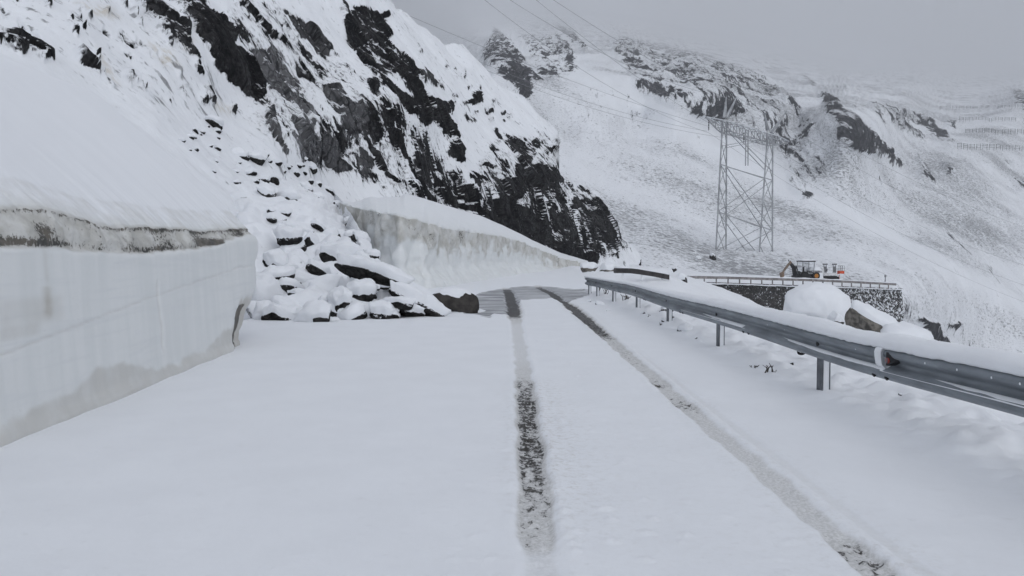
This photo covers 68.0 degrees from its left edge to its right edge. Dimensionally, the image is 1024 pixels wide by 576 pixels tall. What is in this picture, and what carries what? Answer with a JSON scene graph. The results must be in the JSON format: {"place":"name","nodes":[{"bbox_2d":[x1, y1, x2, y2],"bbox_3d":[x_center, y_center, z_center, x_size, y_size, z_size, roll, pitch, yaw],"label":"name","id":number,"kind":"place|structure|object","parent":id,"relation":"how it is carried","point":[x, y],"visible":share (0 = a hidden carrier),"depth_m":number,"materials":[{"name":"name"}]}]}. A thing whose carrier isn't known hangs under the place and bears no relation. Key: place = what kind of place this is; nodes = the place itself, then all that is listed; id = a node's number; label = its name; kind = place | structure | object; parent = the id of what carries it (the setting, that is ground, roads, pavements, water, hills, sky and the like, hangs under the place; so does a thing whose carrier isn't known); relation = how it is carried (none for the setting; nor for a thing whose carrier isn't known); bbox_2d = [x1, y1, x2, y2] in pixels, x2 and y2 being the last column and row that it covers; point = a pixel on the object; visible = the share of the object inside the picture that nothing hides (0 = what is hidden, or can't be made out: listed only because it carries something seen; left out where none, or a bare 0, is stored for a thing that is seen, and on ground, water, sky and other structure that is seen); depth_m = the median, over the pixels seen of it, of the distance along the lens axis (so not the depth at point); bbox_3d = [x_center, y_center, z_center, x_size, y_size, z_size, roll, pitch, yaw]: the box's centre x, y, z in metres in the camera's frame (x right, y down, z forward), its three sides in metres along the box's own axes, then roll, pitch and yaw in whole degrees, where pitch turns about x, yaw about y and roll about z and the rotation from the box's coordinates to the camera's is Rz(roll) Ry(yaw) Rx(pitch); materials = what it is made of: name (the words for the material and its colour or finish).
{"place":"outdoors","nodes":[
{"label":"outdoors","id":0,"kind":"place"},
{"bbox_2d":[0,0,640,266],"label":"hillside","id":1,"kind":"structure","parent":0,"point":[355,100],"depth_m":56.18,"materials":[{"name":"white snow"}]},
{"bbox_2d":[178,137,185,142],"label":"boulder","id":2,"kind":"object","parent":1,"relation":"on","point":[182,139],"visible":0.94,"depth_m":30.87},
{"bbox_2d":[192,127,198,133],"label":"boulder","id":3,"kind":"object","parent":1,"relation":"on","point":[195,130],"visible":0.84,"depth_m":34.69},
{"bbox_2d":[204,114,223,129],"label":"boulder","id":4,"kind":"object","parent":1,"relation":"on","point":[212,120],"visible":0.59,"depth_m":36.95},
{"bbox_2d":[213,127,220,133],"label":"boulder","id":5,"kind":"object","parent":1,"relation":"on","point":[217,130],"visible":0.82,"depth_m":36.98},
{"bbox_2d":[246,166,256,175],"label":"boulder","id":6,"kind":"object","parent":1,"relation":"on","point":[250,170],"visible":0.87,"depth_m":34.93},
{"bbox_2d":[274,159,282,165],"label":"boulder","id":7,"kind":"object","parent":1,"relation":"on","point":[278,162],"visible":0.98,"depth_m":39.42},
{"bbox_2d":[309,161,316,173],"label":"boulder","id":8,"kind":"object","parent":1,"relation":"on","point":[313,167],"visible":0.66,"depth_m":46.50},
{"bbox_2d":[231,171,485,320],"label":"scree slope","id":9,"kind":"structure","parent":0,"point":[252,204],"depth_m":27.80,"materials":[{"name":"white snow"}]},
{"bbox_2d":[233,179,240,183],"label":"boulder","id":10,"kind":"object","parent":9,"relation":"on","point":[237,181],"visible":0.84,"depth_m":31.17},
{"bbox_2d":[231,147,249,160],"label":"boulder","id":11,"kind":"object","parent":9,"relation":"on","point":[242,153],"visible":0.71,"depth_m":36.56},
{"bbox_2d":[252,177,259,183],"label":"boulder","id":12,"kind":"object","parent":9,"relation":"on","point":[255,180],"visible":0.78,"depth_m":34.26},
{"bbox_2d":[249,152,267,165],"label":"boulder","id":13,"kind":"object","parent":9,"relation":"on","point":[258,158],"visible":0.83,"depth_m":37.69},
{"bbox_2d":[252,299,270,319],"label":"boulder","id":14,"kind":"object","parent":9,"relation":"on","point":[258,308],"visible":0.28,"depth_m":17.66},
{"bbox_2d":[256,174,269,182],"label":"boulder","id":15,"kind":"object","parent":9,"relation":"on","point":[264,177],"visible":0.57,"depth_m":35.08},
{"bbox_2d":[251,271,281,301],"bbox_3d":[-6.133,0.132,19.026,0.920,1.100,1.186,2,3,36],"label":"boulder","id":16,"kind":"object","parent":9,"relation":"on","point":[267,287],"visible":0.38,"depth_m":18.61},
{"bbox_2d":[256,182,276,197],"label":"boulder","id":17,"kind":"object","parent":9,"relation":"on","point":[266,189],"visible":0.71,"depth_m":30.84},
{"bbox_2d":[266,207,275,212],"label":"boulder","id":18,"kind":"object","parent":9,"relation":"on","point":[270,209],"visible":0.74,"depth_m":27.07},
{"bbox_2d":[266,214,276,222],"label":"boulder","id":19,"kind":"object","parent":9,"relation":"on","point":[271,218],"visible":1,"depth_m":26.53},
{"bbox_2d":[262,248,288,266],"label":"boulder","id":20,"kind":"object","parent":9,"relation":"on","point":[278,257],"visible":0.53,"depth_m":21.67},
{"bbox_2d":[270,174,280,184],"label":"boulder","id":21,"kind":"object","parent":9,"relation":"on","point":[275,179],"visible":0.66,"depth_m":36.22,"materials":[{"name":"black stone"}]},
{"bbox_2d":[260,265,295,279],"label":"boulder","id":22,"kind":"object","parent":9,"relation":"on","point":[278,272],"visible":0.47,"depth_m":19.84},
{"bbox_2d":[261,302,296,320],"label":"boulder","id":23,"kind":"object","parent":9,"relation":"on","point":[272,311],"visible":0.42,"depth_m":17.48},
{"bbox_2d":[278,209,291,216],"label":"boulder","id":24,"kind":"object","parent":9,"relation":"on","point":[287,212],"visible":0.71,"depth_m":27.47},
{"bbox_2d":[272,295,300,307],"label":"boulder","id":25,"kind":"object","parent":9,"relation":"on","point":[279,299],"visible":0.38,"depth_m":17.80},
{"bbox_2d":[277,186,300,200],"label":"boulder","id":26,"kind":"object","parent":9,"relation":"on","point":[289,193],"visible":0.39,"depth_m":31.30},
{"bbox_2d":[285,262,297,268],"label":"boulder","id":27,"kind":"object","parent":9,"relation":"on","point":[293,264],"visible":0.33,"depth_m":21.63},
{"bbox_2d":[279,277,304,292],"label":"boulder","id":28,"kind":"object","parent":9,"relation":"on","point":[287,283],"visible":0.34,"depth_m":19.71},
{"bbox_2d":[280,240,306,253],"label":"boulder","id":29,"kind":"object","parent":9,"relation":"on","point":[287,249],"visible":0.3,"depth_m":23.31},
{"bbox_2d":[273,225,304,245],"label":"boulder","id":30,"kind":"object","parent":29,"relation":"on","point":[287,235],"visible":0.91,"depth_m":23.30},
{"bbox_2d":[287,288,303,294],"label":"boulder","id":31,"kind":"object","parent":9,"relation":"on","point":[293,291],"visible":0.32,"depth_m":19.09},
{"bbox_2d":[293,169,299,176],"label":"boulder","id":32,"kind":"object","parent":9,"relation":"on","point":[296,172],"visible":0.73,"depth_m":43.45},
{"bbox_2d":[282,220,311,231],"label":"boulder","id":33,"kind":"object","parent":9,"relation":"on","point":[294,224],"visible":0.32,"depth_m":26.45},
{"bbox_2d":[284,288,323,306],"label":"boulder","id":34,"kind":"object","parent":9,"relation":"on","point":[303,297],"visible":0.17,"depth_m":18.28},
{"bbox_2d":[294,270,317,283],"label":"boulder","id":35,"kind":"object","parent":9,"relation":"on","point":[302,276],"visible":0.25,"depth_m":20.62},
{"bbox_2d":[300,181,313,191],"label":"boulder","id":36,"kind":"object","parent":9,"relation":"on","point":[306,185],"visible":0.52,"depth_m":41.59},
{"bbox_2d":[303,231,318,246],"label":"boulder","id":37,"kind":"object","parent":9,"relation":"on","point":[310,238],"visible":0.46,"depth_m":25.69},
{"bbox_2d":[308,177,313,184],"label":"boulder","id":38,"kind":"object","parent":9,"relation":"on","point":[310,181],"visible":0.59,"depth_m":45.41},
{"bbox_2d":[293,299,331,321],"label":"boulder","id":39,"kind":"object","parent":9,"relation":"on","point":[314,310],"visible":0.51,"depth_m":17.03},
{"bbox_2d":[305,259,330,275],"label":"boulder","id":40,"kind":"object","parent":9,"relation":"on","point":[317,267],"visible":0.52,"depth_m":21.08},
{"bbox_2d":[310,219,326,231],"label":"boulder","id":41,"kind":"object","parent":9,"relation":"on","point":[316,224],"visible":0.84,"depth_m":27.27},
{"bbox_2d":[313,192,324,198],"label":"boulder","id":42,"kind":"object","parent":9,"relation":"on","point":[320,195],"visible":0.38,"depth_m":36.87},
{"bbox_2d":[315,242,326,254],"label":"boulder","id":43,"kind":"object","parent":9,"relation":"on","point":[317,251],"visible":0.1,"depth_m":23.76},
{"bbox_2d":[317,292,328,301],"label":"boulder","id":44,"kind":"object","parent":9,"relation":"on","point":[323,296],"visible":0.17,"depth_m":18.25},
{"bbox_2d":[308,273,348,291],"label":"boulder","id":45,"kind":"object","parent":9,"relation":"on","point":[328,282],"visible":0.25,"depth_m":19.92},
{"bbox_2d":[324,186,334,195],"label":"boulder","id":46,"kind":"object","parent":9,"relation":"on","point":[329,189],"visible":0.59,"depth_m":49.12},
{"bbox_2d":[323,227,340,236],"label":"boulder","id":47,"kind":"object","parent":9,"relation":"on","point":[331,230],"visible":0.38,"depth_m":27.32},
{"bbox_2d":[328,301,350,316],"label":"boulder","id":48,"kind":"object","parent":9,"relation":"on","point":[333,312],"visible":0.1,"depth_m":18.03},
{"bbox_2d":[327,286,352,311],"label":"boulder","id":49,"kind":"object","parent":9,"relation":"on","point":[338,297],"visible":0.64,"depth_m":17.98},
{"bbox_2d":[319,239,363,261],"bbox_3d":[-5.126,-1.069,22.707,1.340,0.828,0.729,7,21,-40],"label":"boulder","id":50,"kind":"object","parent":9,"relation":"on","point":[330,251],"visible":0.59,"depth_m":22.37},
{"bbox_2d":[336,271,349,279],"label":"boulder","id":51,"kind":"object","parent":9,"relation":"on","point":[340,273],"visible":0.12,"depth_m":21.13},
{"bbox_2d":[344,216,349,225],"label":"boulder","id":52,"kind":"object","parent":9,"relation":"on","point":[346,219],"visible":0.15,"depth_m":37.83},
{"bbox_2d":[343,229,354,240],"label":"boulder","id":53,"kind":"object","parent":9,"relation":"on","point":[347,233],"visible":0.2,"depth_m":27.98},
{"bbox_2d":[337,301,367,319],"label":"boulder","id":54,"kind":"object","parent":9,"relation":"on","point":[355,310],"visible":0.52,"depth_m":17.74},
{"bbox_2d":[352,230,370,242],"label":"boulder","id":55,"kind":"object","parent":9,"relation":"on","point":[356,234],"visible":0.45,"depth_m":27.31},
{"bbox_2d":[346,278,377,301],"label":"boulder","id":56,"kind":"object","parent":9,"relation":"on","point":[365,289],"visible":0.73,"depth_m":18.45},
{"bbox_2d":[351,297,376,303],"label":"boulder","id":57,"kind":"object","parent":9,"relation":"on","point":[354,299],"visible":0.12,"depth_m":18.44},
{"bbox_2d":[354,251,375,260],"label":"boulder","id":58,"kind":"object","parent":9,"relation":"on","point":[364,254],"visible":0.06,"depth_m":22.49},
{"bbox_2d":[365,301,371,317],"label":"boulder","id":59,"kind":"object","parent":9,"relation":"on","point":[367,309],"visible":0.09,"depth_m":18.13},
{"bbox_2d":[364,249,380,258],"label":"boulder","id":60,"kind":"object","parent":9,"relation":"on","point":[374,253],"visible":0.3,"depth_m":24.94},
{"bbox_2d":[334,252,414,286],"bbox_3d":[-3.505,-0.418,19.411,2.162,0.661,0.987,18,-14,10],"label":"boulder","id":61,"kind":"object","parent":9,"relation":"on","point":[359,267],"visible":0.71,"depth_m":19.10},
{"bbox_2d":[376,289,390,299],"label":"boulder","id":62,"kind":"object","parent":9,"relation":"on","point":[382,294],"visible":0.09,"depth_m":19.28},
{"bbox_2d":[368,299,399,318],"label":"boulder","id":63,"kind":"object","parent":9,"relation":"on","point":[381,309],"visible":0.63,"depth_m":17.87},
{"bbox_2d":[380,285,389,289],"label":"boulder","id":64,"kind":"object","parent":9,"relation":"on","point":[383,287],"visible":0.07,"depth_m":21.57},
{"bbox_2d":[391,311,399,318],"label":"boulder","id":65,"kind":"object","parent":9,"relation":"on","point":[395,315],"visible":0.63,"depth_m":17.96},
{"bbox_2d":[383,296,415,309],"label":"boulder","id":66,"kind":"object","parent":9,"relation":"on","point":[402,303],"visible":0.83,"depth_m":18.04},
{"bbox_2d":[400,300,429,316],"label":"boulder","id":67,"kind":"object","parent":9,"relation":"on","point":[419,311],"visible":0.49,"depth_m":18.41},
{"bbox_2d":[388,280,451,316],"bbox_3d":[-2.308,0.316,18.861,1.784,0.615,0.795,26,-13,10],"label":"boulder","id":68,"kind":"object","parent":9,"relation":"on","point":[426,301],"visible":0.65,"depth_m":18.57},
{"bbox_2d":[0,268,1023,575],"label":"road","id":69,"kind":"structure","parent":0,"point":[538,426],"depth_m":5.50,"materials":[{"name":"white snow"}]},
{"bbox_2d":[0,54,257,446],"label":"snow wall","id":70,"kind":"structure","parent":69,"relation":"on","point":[128,252],"depth_m":8.69,"materials":[{"name":"white snow"}]},
{"bbox_2d":[432,287,478,312],"bbox_3d":[-1.647,0.436,20.361,1.495,0.922,0.937,2,2,-7],"label":"boulder","id":71,"kind":"object","parent":69,"relation":"on","point":[453,299],"visible":0.55,"depth_m":20.07,"materials":[{"name":"grey stone"}]},
{"bbox_2d":[763,363,772,372],"bbox_3d":[3.272,1.025,9.672,0.128,0.130,0.135,0,2,0],"label":"weed tuft","id":72,"kind":"object","parent":69,"relation":"on","point":[767,369],"visible":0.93,"depth_m":9.68,"materials":[{"name":"grey plant"}]},
{"bbox_2d":[391,0,1023,66],"label":"sky","id":73,"kind":"structure","parent":0,"point":[925,32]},
{"bbox_2d":[433,8,1023,353],"bbox_3d":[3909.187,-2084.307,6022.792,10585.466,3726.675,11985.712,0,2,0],"label":"mountainside","id":74,"kind":"structure","parent":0,"point":[654,185],"depth_m":356.36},
{"bbox_2d":[709,253,715,259],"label":"boulder","id":75,"kind":"object","parent":74,"relation":"on","point":[712,256],"visible":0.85,"depth_m":164.40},
{"bbox_2d":[706,97,788,251],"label":"lattice pylon","id":76,"kind":"object","parent":74,"relation":"on","point":[733,134],"visible":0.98,"depth_m":188.97,"materials":[{"name":"metal"}]},
{"bbox_2d":[413,17,705,125],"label":"power line","id":77,"kind":"object","parent":76,"relation":"attached to","point":[551,73],"visible":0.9,"depth_m":164.18,"materials":[{"name":"metal"}]},
{"bbox_2d":[481,62,703,130],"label":"power line","id":78,"kind":"object","parent":76,"relation":"attached to","point":[589,102],"visible":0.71,"depth_m":169.27,"materials":[{"name":"metal"}]},
{"bbox_2d":[485,0,707,132],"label":"power line","id":79,"kind":"object","parent":76,"relation":"attached to","point":[575,65],"visible":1,"depth_m":145.87,"materials":[{"name":"metal"}]},
{"bbox_2d":[487,70,723,137],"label":"power line","id":80,"kind":"object","parent":76,"relation":"attached to","point":[599,110],"visible":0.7,"depth_m":172.83,"materials":[{"name":"metal"}]},
{"bbox_2d":[512,1,725,97],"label":"power line","id":81,"kind":"object","parent":76,"relation":"attached to","point":[605,54],"visible":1,"depth_m":152.91,"materials":[{"name":"metal"}]},
{"bbox_2d":[539,2,743,141],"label":"power line","id":82,"kind":"object","parent":76,"relation":"attached to","point":[629,71],"visible":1,"depth_m":151.58,"materials":[{"name":"metal"}]},
{"bbox_2d":[554,0,764,113],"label":"power line","id":83,"kind":"object","parent":76,"relation":"attached to","point":[646,57],"visible":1,"depth_m":153.67,"materials":[{"name":"metal"}]},
{"bbox_2d":[711,134,1017,299],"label":"power line","id":84,"kind":"object","parent":76,"relation":"attached to","point":[857,223],"visible":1,"depth_m":201.79,"materials":[{"name":"metal"}]},
{"bbox_2d":[739,98,1023,248],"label":"power line","id":85,"kind":"object","parent":76,"relation":"attached to","point":[883,182],"visible":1,"depth_m":207.81,"materials":[{"name":"metal"}]},
{"bbox_2d":[746,144,1016,282],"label":"power line","id":86,"kind":"object","parent":76,"relation":"hanging from","point":[870,217],"visible":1,"depth_m":206.61,"materials":[{"name":"metal"}]},
{"bbox_2d":[788,112,1022,226],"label":"power line","id":87,"kind":"object","parent":76,"relation":"attached to","point":[899,173],"visible":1,"depth_m":214.75,"materials":[{"name":"metal"}]},
{"bbox_2d":[789,157,1022,264],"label":"power line","id":88,"kind":"object","parent":76,"relation":"hanging from","point":[900,216],"visible":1,"depth_m":217.87,"materials":[{"name":"metal"}]},
{"bbox_2d":[939,104,1022,108],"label":"avalanche barrier","id":89,"kind":"object","parent":74,"relation":"on","point":[987,107],"visible":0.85,"depth_m":966.73,"materials":[{"name":"grey metal"}]},
{"bbox_2d":[957,143,1023,150],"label":"avalanche barrier","id":90,"kind":"object","parent":74,"relation":"on","point":[985,145],"visible":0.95,"depth_m":556.80,"materials":[{"name":"grey metal"}]},
{"bbox_2d":[959,117,1023,121],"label":"avalanche barrier","id":91,"kind":"object","parent":74,"relation":"on","point":[974,118],"visible":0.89,"depth_m":757.17,"materials":[{"name":"grey metal"}]},
{"bbox_2d":[965,128,1023,134],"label":"avalanche barrier","id":92,"kind":"object","parent":74,"relation":"on","point":[997,131],"visible":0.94,"depth_m":643.83,"materials":[{"name":"grey metal"}]},
{"bbox_2d":[515,264,1023,423],"bbox_3d":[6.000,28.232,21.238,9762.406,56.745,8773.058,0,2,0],"label":"ground","id":93,"kind":"structure","parent":0,"point":[694,286],"depth_m":52.96,"materials":[{"name":"white snow"}]},
{"bbox_2d":[292,307,302,316],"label":"boulder","id":94,"kind":"object","parent":93,"relation":"on","point":[297,310],"visible":0.22,"depth_m":17.57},
{"bbox_2d":[339,194,587,287],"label":"snow wall","id":95,"kind":"structure","parent":93,"relation":"on","point":[425,243],"depth_m":41.51,"materials":[{"name":"white snow"}]},
{"bbox_2d":[580,262,598,271],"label":"boulder","id":96,"kind":"object","parent":93,"relation":"on","point":[588,266],"visible":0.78,"depth_m":59.40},
{"bbox_2d":[595,300,605,304],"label":"boulder","id":97,"kind":"object","parent":93,"relation":"on","point":[598,302],"visible":0.45,"depth_m":22.98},
{"bbox_2d":[600,262,614,271],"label":"boulder","id":98,"kind":"object","parent":93,"relation":"on","point":[606,266],"visible":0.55,"depth_m":55.52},
{"bbox_2d":[613,266,669,279],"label":"guardrail","id":99,"kind":"object","parent":93,"relation":"on","point":[640,271],"visible":0.98,"depth_m":48.94,"materials":[{"name":"grey metal"}]},
{"bbox_2d":[677,273,686,282],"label":"boulder","id":100,"kind":"object","parent":93,"relation":"on","point":[682,276],"visible":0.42,"depth_m":57.77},
{"bbox_2d":[677,322,692,330],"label":"boulder","id":101,"kind":"object","parent":93,"relation":"on","point":[685,326],"visible":0.56,"depth_m":14.51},
{"bbox_2d":[675,273,903,321],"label":"retaining wall","id":102,"kind":"structure","parent":93,"relation":"on","point":[883,298],"depth_m":111.13,"materials":[{"name":"dark stone"},{"name":"snow"}]},
{"bbox_2d":[687,275,895,288],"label":"guardrail","id":103,"kind":"object","parent":102,"relation":"on","point":[782,279],"visible":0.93,"depth_m":103.23,"materials":[{"name":"grey metal"}]},
{"bbox_2d":[779,260,822,277],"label":"backhoe loader","id":104,"kind":"object","parent":102,"relation":"on","point":[806,268],"visible":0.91,"depth_m":112.43,"materials":[{"name":"black paint"}]},
{"bbox_2d":[798,262,801,271],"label":"window","id":105,"kind":"structure","parent":104,"relation":"in","point":[799,263],"depth_m":113.76,"materials":[{"name":"clear glass"}]},
{"bbox_2d":[803,262,813,272],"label":"window","id":106,"kind":"structure","parent":104,"relation":"in","point":[805,264],"depth_m":112.35,"materials":[{"name":"clear glass"}]},
{"bbox_2d":[820,264,844,278],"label":"work machine","id":107,"kind":"object","parent":102,"relation":"on","point":[827,274],"visible":0.84,"depth_m":114.02,"materials":[{"name":"white paint"}]},
{"bbox_2d":[584,276,1023,416],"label":"guardrail","id":108,"kind":"object","parent":93,"relation":"on","point":[992,378],"visible":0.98,"depth_m":7.10,"materials":[{"name":"metal"}]},
{"bbox_2d":[783,282,850,324],"bbox_3d":[10.115,0.943,25.028,2.182,2.304,2.372,1,3,25],"label":"boulder","id":109,"kind":"object","parent":93,"relation":"on","point":[819,299],"visible":0.51,"depth_m":24.23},
{"bbox_2d":[827,311,843,323],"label":"boulder","id":110,"kind":"object","parent":93,"relation":"on","point":[834,316],"visible":0.37,"depth_m":23.14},
{"bbox_2d":[844,300,897,331],"bbox_3d":[10.051,1.096,21.034,1.593,0.975,1.390,27,6,-22],"label":"boulder","id":111,"kind":"object","parent":93,"relation":"on","point":[862,315],"visible":0.51,"depth_m":20.75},
{"bbox_2d":[880,321,933,339],"bbox_3d":[10.634,1.338,20.535,1.380,0.912,1.560,1,3,20],"label":"boulder","id":112,"kind":"object","parent":93,"relation":"on","point":[904,327],"visible":0.39,"depth_m":20.10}
]}

